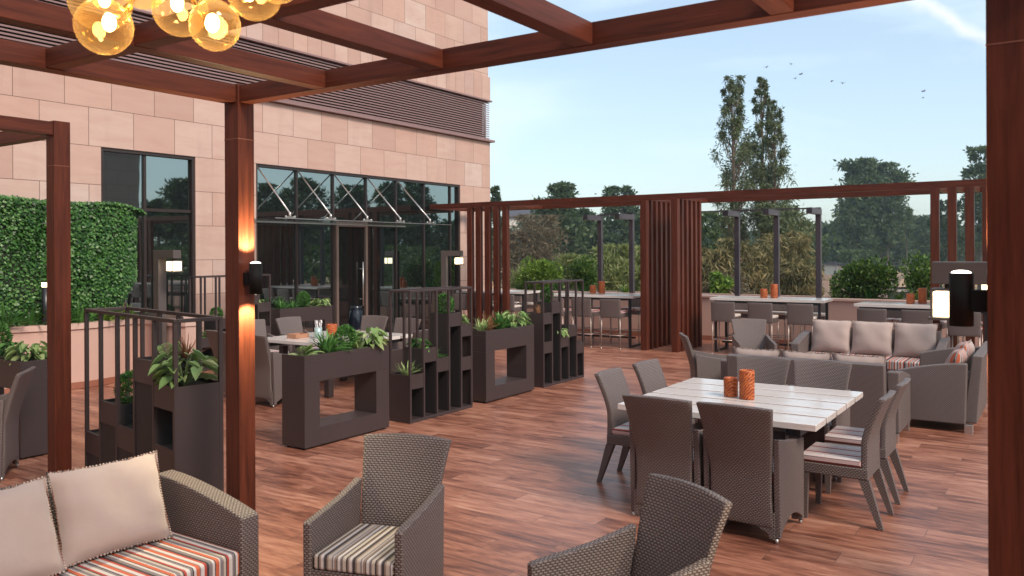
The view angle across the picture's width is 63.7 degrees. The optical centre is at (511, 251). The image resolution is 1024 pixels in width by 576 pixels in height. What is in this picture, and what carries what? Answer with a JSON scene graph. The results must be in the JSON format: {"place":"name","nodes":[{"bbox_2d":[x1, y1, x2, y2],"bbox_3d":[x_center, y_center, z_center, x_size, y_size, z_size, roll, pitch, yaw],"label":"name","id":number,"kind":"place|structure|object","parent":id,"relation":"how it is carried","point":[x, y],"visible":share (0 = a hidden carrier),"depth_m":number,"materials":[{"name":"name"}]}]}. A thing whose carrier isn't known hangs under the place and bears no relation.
{"place":"outdoors","nodes":[
{"label":"outdoors","id":0,"kind":"place"},
{"bbox_2d":[0,0,494,334],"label":"stone building","id":1,"kind":"structure","parent":0,"point":[158,158],"depth_m":16.37,"materials":[{"name":"beige stone"}]},
{"bbox_2d":[101,147,194,315],"bbox_3d":[-6.060,0.012,13.743,0.120,3.332,1.700,0,0,34],"label":"window frame","id":2,"kind":"structure","parent":1,"relation":"in","point":[161,185],"depth_m":13.88,"materials":[{"name":"brown metal"}]},
{"bbox_2d":[339,227,363,329],"bbox_3d":[-3.431,0.703,17.593,0.212,2.465,0.790,0,0,34],"label":"door","id":3,"kind":"structure","parent":1,"relation":"in","point":[351,239],"depth_m":17.57,"materials":[{"name":"black glass"}]},
{"bbox_2d":[254,166,449,226],"bbox_3d":[-3.280,-1.095,16.572,1.398,1.060,4.900,0,0,34],"label":"glass canopy","id":4,"kind":"object","parent":1,"relation":"attached to","point":[334,219],"visible":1,"depth_m":16.50,"materials":[{"name":"white"}]},
{"bbox_2d":[256,164,459,332],"bbox_3d":[-3.111,0.138,18.147,0.120,3.612,6.300,0,0,34],"label":"window frame","id":5,"kind":"structure","parent":1,"relation":"in","point":[298,258],"depth_m":17.82,"materials":[{"name":"brown metal"}]},
{"bbox_2d":[0,333,987,575],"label":"terrace floor","id":6,"kind":"structure","parent":0,"point":[523,487],"depth_m":6.77,"materials":[{"name":"brown wood"}]},
{"bbox_2d":[0,366,35,480],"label":"wicker armchair","id":7,"kind":"object","parent":6,"relation":"on","point":[11,401],"visible":1,"depth_m":7.21,"materials":[{"name":"grey wicker"}]},
{"bbox_2d":[0,354,47,458],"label":"portal planter","id":8,"kind":"object","parent":6,"relation":"on","point":[33,437],"visible":0.45,"depth_m":7.91,"materials":[{"name":"grey metal"}]},
{"bbox_2d":[2,340,46,365],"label":"potted plant","id":9,"kind":"object","parent":8,"relation":"in","point":[37,353],"visible":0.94,"depth_m":8.00,"materials":[{"name":"green plant"}]},
{"bbox_2d":[0,115,71,472],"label":"wooden pergola","id":10,"kind":"object","parent":6,"relation":"on","point":[54,134],"visible":0.81,"depth_m":6.55,"materials":[{"name":"brown wood"}]},
{"bbox_2d":[0,314,195,393],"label":"planter bed wall","id":11,"kind":"structure","parent":6,"relation":"on","point":[30,335],"depth_m":12.16,"materials":[{"name":"beige stone"}]},
{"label":"planting soil","id":12,"kind":"structure","parent":11,"relation":"in","visible":0},
{"bbox_2d":[0,194,146,326],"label":"clipped hedge","id":13,"kind":"object","parent":12,"relation":"on","point":[103,273],"visible":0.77,"depth_m":12.20,"materials":[{"name":"green plant"}]},
{"bbox_2d":[0,470,258,575],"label":"wicker sofa","id":14,"kind":"object","parent":6,"relation":"on","point":[215,531],"visible":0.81,"depth_m":4.26,"materials":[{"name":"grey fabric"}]},
{"bbox_2d":[0,475,67,575],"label":"throw pillow","id":15,"kind":"object","parent":14,"relation":"on","point":[29,544],"visible":1,"depth_m":3.80,"materials":[{"name":"beige fabric"}]},
{"bbox_2d":[46,450,172,567],"bbox_3d":[-2.050,1.304,4.228,0.196,0.475,0.576,-25,-15,35],"label":"throw pillow","id":16,"kind":"object","parent":14,"relation":"on","point":[104,509],"visible":0.96,"depth_m":4.14,"materials":[{"name":"beige fabric"}]},
{"bbox_2d":[84,306,223,491],"bbox_3d":[-2.685,1.204,6.101,1.626,1.516,0.341,0,0,44],"label":"stepped planter","id":17,"kind":"object","parent":6,"relation":"on","point":[178,427],"visible":0.62,"depth_m":5.71,"materials":[{"name":"grey metal"}]},
{"bbox_2d":[113,369,132,403],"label":"potted plant","id":18,"kind":"object","parent":17,"relation":"on","point":[123,379],"visible":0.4,"depth_m":6.26,"materials":[{"name":"green plant"}]},
{"bbox_2d":[148,348,217,388],"bbox_3d":[-2.237,0.807,5.599,0.484,0.280,0.528,0,0,9],"label":"potted plant","id":19,"kind":"object","parent":17,"relation":"in","point":[210,362],"visible":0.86,"depth_m":5.61,"materials":[{"name":"green plant"}]},
{"bbox_2d":[153,250,183,352],"bbox_3d":[-5.136,0.974,12.285,0.540,2.000,0.190,0,0,34],"label":"lamp post","id":20,"kind":"object","parent":6,"relation":"on","point":[160,257],"visible":0.61,"depth_m":12.32,"materials":[{"name":"black metal"}]},
{"bbox_2d":[189,274,270,370],"bbox_3d":[-4.863,1.188,14.299,0.321,1.570,1.450,0,0,34],"label":"stepped planter","id":21,"kind":"object","parent":6,"relation":"on","point":[262,310],"visible":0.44,"depth_m":14.02,"materials":[{"name":"grey metal"}]},
{"bbox_2d":[204,330,270,390],"bbox_3d":[-3.741,1.504,11.219,0.536,0.926,0.709,0,0,39],"label":"wicker armchair","id":22,"kind":"object","parent":6,"relation":"on","point":[212,336],"visible":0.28,"depth_m":11.03,"materials":[{"name":"grey wicker"}]},
{"bbox_2d":[255,335,281,407],"bbox_3d":[-3.126,1.501,10.687,0.536,0.926,0.709,0,0,32],"label":"wicker armchair","id":23,"kind":"object","parent":6,"relation":"on","point":[268,375],"visible":0.48,"depth_m":10.42,"materials":[{"name":"grey wicker"}]},
{"bbox_2d":[275,317,318,352],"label":"wicker armchair","id":24,"kind":"object","parent":6,"relation":"on","point":[287,325],"visible":0.35,"depth_m":13.14,"materials":[{"name":"grey wicker"}]},
{"bbox_2d":[271,305,332,335],"bbox_3d":[-3.996,1.504,15.639,0.330,0.930,1.300,0,0,34],"label":"portal planter","id":25,"kind":"object","parent":6,"relation":"on","point":[324,313],"visible":0.39,"depth_m":15.55,"materials":[{"name":"grey metal"}]},
{"bbox_2d":[282,344,388,449],"bbox_3d":[-1.840,1.494,8.720,0.330,0.930,1.220,0,0,34],"label":"portal planter","id":26,"kind":"object","parent":6,"relation":"on","point":[304,425],"visible":0.91,"depth_m":8.45,"materials":[{"name":"grey metal"}]},
{"bbox_2d":[310,330,356,352],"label":"potted plant","id":27,"kind":"object","parent":26,"relation":"in","point":[326,348],"visible":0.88,"depth_m":8.54,"materials":[{"name":"green plant"}]},
{"bbox_2d":[333,323,357,348],"bbox_3d":[-1.783,0.909,8.839,0.259,0.285,0.253,0,0,0],"label":"topiary ball","id":28,"kind":"object","parent":26,"relation":"on","point":[351,334],"visible":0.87,"depth_m":8.78,"materials":[{"name":"green plant"}]},
{"bbox_2d":[347,327,388,349],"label":"potted plant","id":29,"kind":"object","parent":26,"relation":"in","point":[377,338],"visible":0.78,"depth_m":9.05,"materials":[{"name":"green plant"}]},
{"bbox_2d":[267,330,412,397],"bbox_3d":[-2.523,1.587,11.861,1.500,0.750,1.600,0,0,34],"label":"slatted table","id":30,"kind":"object","parent":6,"relation":"on","point":[283,340],"visible":0.28,"depth_m":11.46,"materials":[{"name":"white wood"}]},
{"bbox_2d":[358,315,388,330],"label":"wicker armchair","id":31,"kind":"object","parent":6,"relation":"on","point":[374,321],"visible":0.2,"depth_m":13.42,"materials":[{"name":"grey wicker"}]},
{"bbox_2d":[303,433,450,575],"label":"wicker armchair","id":32,"kind":"object","parent":6,"relation":"on","point":[392,524],"visible":1,"depth_m":4.38,"materials":[{"name":"grey wicker"}]},
{"bbox_2d":[389,286,472,423],"bbox_3d":[-0.961,1.196,9.954,0.321,1.516,1.190,0,0,34],"label":"stepped planter","id":33,"kind":"object","parent":6,"relation":"on","point":[435,386],"visible":0.96,"depth_m":9.85,"materials":[{"name":"grey metal"}]},
{"bbox_2d":[441,251,463,309],"bbox_3d":[-1.389,0.964,19.073,0.540,1.985,0.190,0,0,16],"label":"lamp post","id":34,"kind":"object","parent":6,"relation":"on","point":[458,260],"visible":0.66,"depth_m":19.05,"materials":[{"name":"beige metal"}]},
{"bbox_2d":[472,324,533,402],"bbox_3d":[-0.149,1.486,11.175,0.330,0.930,1.160,0,0,34],"label":"portal planter","id":35,"kind":"object","parent":6,"relation":"on","point":[517,343],"visible":0.76,"depth_m":10.97,"materials":[{"name":"grey metal"}]},
{"bbox_2d":[0,0,1023,575],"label":"wooden pergola","id":36,"kind":"object","parent":6,"relation":"on","point":[94,48],"visible":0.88,"depth_m":3.53,"materials":[{"name":"brown wood"}]},
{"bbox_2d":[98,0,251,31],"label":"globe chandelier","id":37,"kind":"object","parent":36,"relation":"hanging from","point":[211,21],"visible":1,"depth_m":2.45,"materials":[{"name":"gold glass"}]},
{"bbox_2d":[243,262,261,293],"bbox_3d":[-1.581,0.158,5.042,0.121,0.197,0.078,0,0,34],"label":"wall sconce","id":38,"kind":"object","parent":36,"relation":"attached to","point":[252,278],"depth_m":5.00,"materials":[{"name":"black metal"}]},
{"bbox_2d":[928,262,986,320],"bbox_3d":[2.610,0.996,4.549,0.540,1.883,0.190,0,0,34],"label":"lamp post","id":39,"kind":"object","parent":36,"relation":"attached to","point":[941,271],"visible":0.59,"depth_m":4.59,"materials":[{"name":"beige metal"}]},
{"bbox_2d":[949,270,986,326],"bbox_3d":[1.608,0.163,2.907,0.121,0.197,0.078,0,0,34],"label":"wall sconce","id":40,"kind":"object","parent":36,"relation":"attached to","point":[966,299],"depth_m":2.88,"materials":[{"name":"black metal"}]},
{"bbox_2d":[524,279,583,387],"bbox_3d":[0.650,1.189,12.396,0.321,1.516,1.200,0,0,34],"label":"stepped planter","id":41,"kind":"object","parent":6,"relation":"on","point":[559,358],"visible":0.9,"depth_m":12.21,"materials":[{"name":"grey metal"}]},
{"bbox_2d":[571,298,600,347],"bbox_3d":[1.525,1.445,17.000,0.458,0.996,0.478,0,0,34],"label":"bar stool","id":42,"kind":"object","parent":6,"relation":"on","point":[589,312],"visible":0.72,"depth_m":16.83,"materials":[{"name":"beige wicker"}]},
{"bbox_2d":[549,292,640,347],"bbox_3d":[1.786,1.418,17.436,2.000,1.048,0.780,0,0,31],"label":"bar table","id":43,"kind":"object","parent":6,"relation":"on","point":[599,296],"visible":0.43,"depth_m":17.03,"materials":[{"name":"grey wood"}]},
{"bbox_2d":[594,367,629,482],"bbox_3d":[1.054,1.484,7.022,0.591,0.922,0.463,0,0,32],"label":"wicker side chair","id":44,"kind":"object","parent":6,"relation":"on","point":[613,385],"visible":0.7,"depth_m":6.97,"materials":[{"name":"grey wicker"}]},
{"bbox_2d":[600,299,628,349],"bbox_3d":[2.075,1.442,16.673,0.458,0.996,0.478,0,0,33],"label":"bar stool","id":45,"kind":"object","parent":6,"relation":"on","point":[610,308],"visible":1,"depth_m":16.51,"materials":[{"name":"beige wicker"}]},
{"bbox_2d":[527,473,731,575],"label":"wicker armchair","id":46,"kind":"object","parent":6,"relation":"on","point":[681,526],"visible":1,"depth_m":3.62,"materials":[{"name":"grey wicker"}]},
{"bbox_2d":[622,394,703,515],"bbox_3d":[1.193,1.481,6.087,0.536,0.926,0.709,0,0,34],"label":"wicker armchair","id":47,"kind":"object","parent":6,"relation":"on","point":[666,438],"visible":0.61,"depth_m":5.86,"materials":[{"name":"grey wicker"}]},
{"bbox_2d":[632,359,703,429],"bbox_3d":[1.462,1.482,7.596,0.591,0.922,0.463,0,0,36],"label":"wicker side chair","id":48,"kind":"object","parent":6,"relation":"on","point":[650,375],"visible":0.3,"depth_m":7.65,"materials":[{"name":"grey wicker"}]},
{"bbox_2d":[679,332,726,379],"bbox_3d":[2.444,1.476,10.245,0.709,0.926,0.536,0,0,4],"label":"wicker armchair","id":49,"kind":"object","parent":6,"relation":"on","point":[704,365],"visible":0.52,"depth_m":9.99,"materials":[{"name":"grey wicker"}]},
{"bbox_2d":[430,179,986,352],"bbox_3d":[3.854,0.394,16.452,12.900,3.074,1.770,0,0,34],"label":"slatted screen frame","id":50,"kind":"object","parent":6,"relation":"on","point":[671,266],"visible":0.77,"depth_m":16.44,"materials":[{"name":"brown wood"}]},
{"bbox_2d":[711,301,740,352],"bbox_3d":[4.071,1.433,15.676,0.458,0.996,0.478,0,0,32],"label":"bar stool","id":51,"kind":"object","parent":6,"relation":"on","point":[722,311],"visible":0.82,"depth_m":15.51,"materials":[{"name":"beige wicker"}]},
{"bbox_2d":[483,289,980,345],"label":"parapet wall","id":52,"kind":"structure","parent":6,"relation":"on","point":[840,309],"depth_m":17.94,"materials":[{"name":"beige stone"}]},
{"bbox_2d":[583,213,634,292],"bbox_3d":[2.253,0.035,19.132,0.930,1.850,0.805,0,0,34],"label":"steel frame","id":53,"kind":"object","parent":52,"relation":"on","point":[630,217],"visible":0.93,"depth_m":19.17,"materials":[{"name":"metal"}]},
{"bbox_2d":[701,207,821,297],"bbox_3d":[5.064,0.022,17.251,2.545,1.850,0.805,0,0,34],"label":"steel frame","id":54,"kind":"object","parent":52,"relation":"on","point":[775,213],"visible":0.92,"depth_m":17.28,"materials":[{"name":"metal"}]},
{"bbox_2d":[618,378,862,511],"bbox_3d":[1.904,1.566,6.745,1.510,0.750,1.600,0,0,34],"label":"slatted table","id":55,"kind":"object","parent":6,"relation":"on","point":[798,411],"visible":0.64,"depth_m":6.65,"materials":[{"name":"white wood"}]},
{"bbox_2d":[739,369,754,399],"bbox_3d":[1.903,1.073,6.683,0.121,0.233,0.121,0,0,-1],"label":"amber lantern","id":56,"kind":"object","parent":55,"relation":"on","point":[746,384],"visible":1,"depth_m":6.63,"materials":[{"name":"orange glass"}]},
{"bbox_2d":[696,401,803,543],"bbox_3d":[1.665,1.479,5.771,0.536,0.926,0.709,0,0,36],"label":"wicker armchair","id":57,"kind":"object","parent":6,"relation":"on","point":[753,469],"visible":0.82,"depth_m":5.56,"materials":[{"name":"grey wicker"}]},
{"bbox_2d":[731,319,776,353],"bbox_3d":[3.545,1.470,12.136,0.536,0.926,0.709,0,0,5],"label":"wicker armchair","id":58,"kind":"object","parent":6,"relation":"on","point":[749,333],"visible":0.46,"depth_m":12.36,"materials":[{"name":"grey wicker"}]},
{"bbox_2d":[747,302,778,348],"bbox_3d":[4.665,1.431,15.307,0.458,0.996,0.478,0,0,34],"label":"bar stool","id":59,"kind":"object","parent":6,"relation":"on","point":[759,310],"visible":0.66,"depth_m":15.12,"materials":[{"name":"beige wicker"}]},
{"bbox_2d":[736,356,790,385],"bbox_3d":[2.257,1.476,7.713,0.536,0.926,0.709,0,0,34],"label":"wicker armchair","id":60,"kind":"object","parent":6,"relation":"on","point":[770,370],"visible":0.27,"depth_m":7.92,"materials":[{"name":"grey wicker"}]},
{"bbox_2d":[710,296,832,351],"bbox_3d":[4.933,1.403,15.739,2.120,1.048,0.780,0,0,32],"label":"bar table","id":61,"kind":"object","parent":6,"relation":"on","point":[778,300],"visible":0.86,"depth_m":15.56,"materials":[{"name":"white wood"}]},
{"bbox_2d":[787,304,816,349],"bbox_3d":[5.261,1.428,14.938,0.458,0.996,0.478,0,0,31],"label":"bar stool","id":62,"kind":"object","parent":6,"relation":"on","point":[799,314],"visible":0.79,"depth_m":14.75,"materials":[{"name":"beige wicker"}]},
{"bbox_2d":[773,360,851,480],"bbox_3d":[2.714,1.474,7.407,0.536,0.926,0.709,0,0,34],"label":"wicker armchair","id":63,"kind":"object","parent":6,"relation":"on","point":[823,374],"visible":0.35,"depth_m":7.58,"materials":[{"name":"grey wicker"}]},
{"bbox_2d":[721,354,910,443],"bbox_3d":[3.309,1.535,9.105,1.860,0.799,0.884,0,0,34],"label":"wicker sofa","id":64,"kind":"object","parent":6,"relation":"on","point":[868,380],"visible":0.3,"depth_m":8.44,"materials":[{"name":"grey wicker"}]},
{"bbox_2d":[780,349,831,359],"bbox_3d":[3.234,1.290,9.030,0.546,0.455,0.202,0,20,34],"label":"throw pillow","id":65,"kind":"object","parent":64,"relation":"on","point":[808,355],"visible":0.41,"depth_m":8.94,"materials":[{"name":"beige fabric"}]},
{"bbox_2d":[832,353,886,388],"bbox_3d":[3.683,1.288,8.730,0.546,0.455,0.202,0,20,34],"label":"throw pillow","id":66,"kind":"object","parent":64,"relation":"on","point":[859,358],"visible":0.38,"depth_m":8.64,"materials":[{"name":"beige fabric"}]},
{"bbox_2d":[804,390,895,530],"bbox_3d":[2.474,1.478,6.050,0.591,0.922,0.463,0,0,34],"label":"wicker side chair","id":67,"kind":"object","parent":6,"relation":"on","point":[861,464],"visible":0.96,"depth_m":5.92,"materials":[{"name":"grey wicker"}]},
{"bbox_2d":[824,377,910,504],"bbox_3d":[2.869,1.476,6.640,0.591,0.922,0.463,0,0,34],"label":"wicker side chair","id":68,"kind":"object","parent":6,"relation":"on","point":[845,435],"visible":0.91,"depth_m":6.51,"materials":[{"name":"grey wicker"}]},
{"bbox_2d":[791,327,949,377],"bbox_3d":[5.155,1.527,11.881,2.000,0.799,0.904,0,0,34],"label":"wicker sofa","id":69,"kind":"object","parent":6,"relation":"on","point":[802,342],"visible":0.24,"depth_m":11.70,"materials":[{"name":"grey wicker"}]},
{"bbox_2d":[810,318,851,353],"bbox_3d":[4.771,1.258,12.333,0.576,0.515,0.199,0,-16,34],"label":"throw pillow","id":70,"kind":"object","parent":69,"relation":"on","point":[830,336],"visible":1,"depth_m":12.26,"materials":[{"name":"beige fabric"}]},
{"bbox_2d":[851,320,893,356],"bbox_3d":[5.245,1.256,12.016,0.576,0.515,0.199,0,-16,34],"label":"throw pillow","id":71,"kind":"object","parent":69,"relation":"on","point":[873,338],"visible":1,"depth_m":11.94,"materials":[{"name":"beige fabric"}]},
{"bbox_2d":[893,322,937,357],"bbox_3d":[5.718,1.254,11.699,0.576,0.515,0.199,0,-16,34],"label":"throw pillow","id":72,"kind":"object","parent":69,"relation":"on","point":[913,340],"visible":0.81,"depth_m":11.64,"materials":[{"name":"beige fabric"}]},
{"bbox_2d":[857,308,886,321],"bbox_3d":[6.001,1.424,13.649,0.458,0.996,0.478,0,0,36],"label":"bar stool","id":73,"kind":"object","parent":6,"relation":"on","point":[871,315],"visible":0.34,"depth_m":13.46,"materials":[{"name":"beige wicker"}]},
{"bbox_2d":[901,310,932,323],"bbox_3d":[6.534,1.422,13.251,0.458,0.996,0.478,0,0,34],"label":"bar stool","id":74,"kind":"object","parent":6,"relation":"on","point":[915,316],"visible":0.3,"depth_m":13.06,"materials":[{"name":"beige wicker"}]},
{"bbox_2d":[854,301,986,341],"bbox_3d":[6.838,1.394,13.658,2.050,1.048,0.780,0,0,37],"label":"bar table","id":75,"kind":"object","parent":6,"relation":"on","point":[898,306],"visible":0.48,"depth_m":13.64,"materials":[{"name":"grey wood"}]},
{"bbox_2d":[897,341,987,433],"bbox_3d":[5.137,1.517,9.719,0.844,0.819,1.950,0,0,34],"label":"wicker sofa","id":76,"kind":"object","parent":6,"relation":"on","point":[941,390],"visible":0.71,"depth_m":8.90,"materials":[{"name":"grey wicker"}]},
{"bbox_2d":[947,312,982,347],"bbox_3d":[7.066,1.419,12.852,0.458,0.996,0.478,0,0,35],"label":"bar stool","id":77,"kind":"object","parent":6,"relation":"on","point":[976,330],"visible":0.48,"depth_m":12.65,"materials":[{"name":"beige wicker"}]},
{"bbox_2d":[482,0,985,232],"label":"sky","id":78,"kind":"structure","parent":0,"point":[644,117],"materials":[{"name":"blue"}]},
{"bbox_2d":[492,266,976,288],"bbox_3d":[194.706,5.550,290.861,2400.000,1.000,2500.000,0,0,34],"label":"ground","id":79,"kind":"structure","parent":0,"point":[755,282],"depth_m":154.66,"materials":[{"name":"green plant"}]},
{"bbox_2d":[492,213,574,278],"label":"tree","id":80,"kind":"object","parent":79,"relation":"on","point":[529,245],"visible":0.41,"depth_m":58.94,"materials":[{"name":"green plant"}]},
{"bbox_2d":[524,180,595,260],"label":"tree","id":81,"kind":"object","parent":79,"relation":"on","point":[576,225],"visible":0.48,"depth_m":83.63,"materials":[{"name":"green plant"}]},
{"bbox_2d":[554,253,610,289],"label":"reedy bush","id":82,"kind":"object","parent":79,"relation":"on","point":[564,260],"visible":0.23,"depth_m":29.63,"materials":[{"name":"green plant"}]},
{"bbox_2d":[567,207,616,263],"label":"tree","id":83,"kind":"object","parent":79,"relation":"on","point":[591,232],"visible":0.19,"depth_m":88.39,"materials":[{"name":"green plant"}]},
{"bbox_2d":[589,243,639,290],"bbox_3d":[3.748,2.780,30.960,2.206,6.309,2.424,0,0,34],"label":"reedy bush","id":84,"kind":"object","parent":79,"relation":"on","point":[618,270],"visible":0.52,"depth_m":30.60,"materials":[{"name":"green plant"}]},
{"bbox_2d":[594,184,639,278],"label":"tree","id":85,"kind":"object","parent":79,"relation":"on","point":[615,224],"visible":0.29,"depth_m":93.82,"materials":[{"name":"green plant"}]},
{"bbox_2d":[701,212,730,253],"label":"tree","id":86,"kind":"object","parent":79,"relation":"on","point":[710,218],"visible":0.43,"depth_m":59.49,"materials":[{"name":"green plant"}]},
{"bbox_2d":[708,270,734,293],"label":"bush","id":87,"kind":"object","parent":79,"relation":"on","point":[718,283],"visible":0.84,"depth_m":24.86,"materials":[{"name":"green plant"}]},
{"bbox_2d":[702,245,749,291],"bbox_3d":[7.220,2.825,29.962,2.539,6.191,2.552,0,0,34],"label":"willow bush","id":88,"kind":"object","parent":79,"relation":"on","point":[721,256],"visible":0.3,"depth_m":29.56,"materials":[{"name":"green plant"}]},
{"bbox_2d":[708,75,761,257],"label":"gum tree","id":89,"kind":"object","parent":79,"relation":"on","point":[741,153],"visible":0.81,"depth_m":47.46,"materials":[{"name":"green plant"}]},
{"bbox_2d":[715,236,785,294],"bbox_3d":[9.151,2.634,32.193,2.839,6.556,3.016,0,0,-13],"label":"willow bush","id":90,"kind":"object","parent":79,"relation":"on","point":[754,270],"visible":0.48,"depth_m":31.57,"materials":[{"name":"green plant"}]},
{"bbox_2d":[744,76,778,285],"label":"gum tree","id":91,"kind":"object","parent":79,"relation":"on","point":[762,90],"visible":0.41,"depth_m":48.82,"materials":[{"name":"green plant"}]},
{"bbox_2d":[752,99,799,236],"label":"gum tree","id":92,"kind":"object","parent":79,"relation":"on","point":[781,171],"visible":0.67,"depth_m":47.02,"materials":[{"name":"green plant"}]},
{"bbox_2d":[748,230,815,294],"bbox_3d":[10.889,2.474,34.034,3.598,6.861,3.340,0,0,34],"label":"willow bush","id":93,"kind":"object","parent":79,"relation":"on","point":[802,245],"visible":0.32,"depth_m":33.45,"materials":[{"name":"green plant"}]},
{"bbox_2d":[751,202,814,252],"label":"gum tree","id":94,"kind":"object","parent":79,"relation":"on","point":[789,217],"visible":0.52,"depth_m":45.54,"materials":[{"name":"green plant"}]},
{"bbox_2d":[765,260,826,295],"bbox_3d":[9.687,3.081,28.084,2.248,5.656,2.130,0,0,34],"label":"willow bush","id":95,"kind":"object","parent":79,"relation":"on","point":[796,278],"visible":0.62,"depth_m":27.65,"materials":[{"name":"green plant"}]},
{"bbox_2d":[811,223,845,270],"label":"tree","id":96,"kind":"object","parent":79,"relation":"on","point":[826,229],"visible":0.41,"depth_m":136.65,"materials":[{"name":"green plant"}]},
{"bbox_2d":[827,249,881,268],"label":"bush","id":97,"kind":"object","parent":79,"relation":"on","point":[848,256],"visible":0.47,"depth_m":111.05,"materials":[{"name":"green plant"}]},
{"bbox_2d":[829,156,887,254],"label":"tree","id":98,"kind":"object","parent":79,"relation":"on","point":[848,216],"visible":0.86,"depth_m":118.95,"materials":[{"name":"green plant"}]},
{"bbox_2d":[864,161,918,264],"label":"tree","id":99,"kind":"object","parent":79,"relation":"on","point":[894,207],"visible":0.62,"depth_m":120.50,"materials":[{"name":"green plant"}]},
{"bbox_2d":[868,214,916,273],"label":"tree","id":100,"kind":"object","parent":79,"relation":"on","point":[897,252],"visible":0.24,"depth_m":136.23,"materials":[{"name":"green plant"}]},
{"bbox_2d":[904,214,940,269],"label":"tree","id":101,"kind":"object","parent":79,"relation":"on","point":[921,238],"visible":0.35,"depth_m":140.73,"materials":[{"name":"green plant"}]},
{"bbox_2d":[922,199,964,261],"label":"tree","id":102,"kind":"object","parent":79,"relation":"on","point":[944,240],"visible":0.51,"depth_m":104.34,"materials":[{"name":"green plant"}]},
{"bbox_2d":[957,144,986,288],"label":"tree","id":103,"kind":"object","parent":79,"relation":"on","point":[978,169],"visible":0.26,"depth_m":99.65,"materials":[{"name":"green plant"}]},
{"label":"planting soil","id":104,"kind":"structure","parent":0,"visible":0},
{"bbox_2d":[514,255,564,290],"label":"shrub","id":105,"kind":"object","parent":104,"relation":"on","point":[535,270],"visible":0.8,"depth_m":21.19,"materials":[{"name":"green plant"}]},
{"bbox_2d":[563,254,605,291],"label":"shrub","id":106,"kind":"object","parent":104,"relation":"on","point":[584,271],"visible":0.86,"depth_m":20.53,"materials":[{"name":"green plant"}]},
{"bbox_2d":[828,254,899,298],"bbox_3d":[7.213,0.557,16.987,1.471,1.034,1.032,0,0,34],"label":"shrub","id":107,"kind":"object","parent":104,"relation":"on","point":[857,276],"visible":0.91,"depth_m":16.72,"materials":[{"name":"green plant"}]},
{"bbox_2d":[898,250,944,298],"bbox_3d":[8.166,0.488,16.372,0.879,1.134,1.166,0,0,34],"label":"shrub","id":108,"kind":"object","parent":104,"relation":"on","point":[916,278],"visible":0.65,"depth_m":16.23,"materials":[{"name":"green plant"}]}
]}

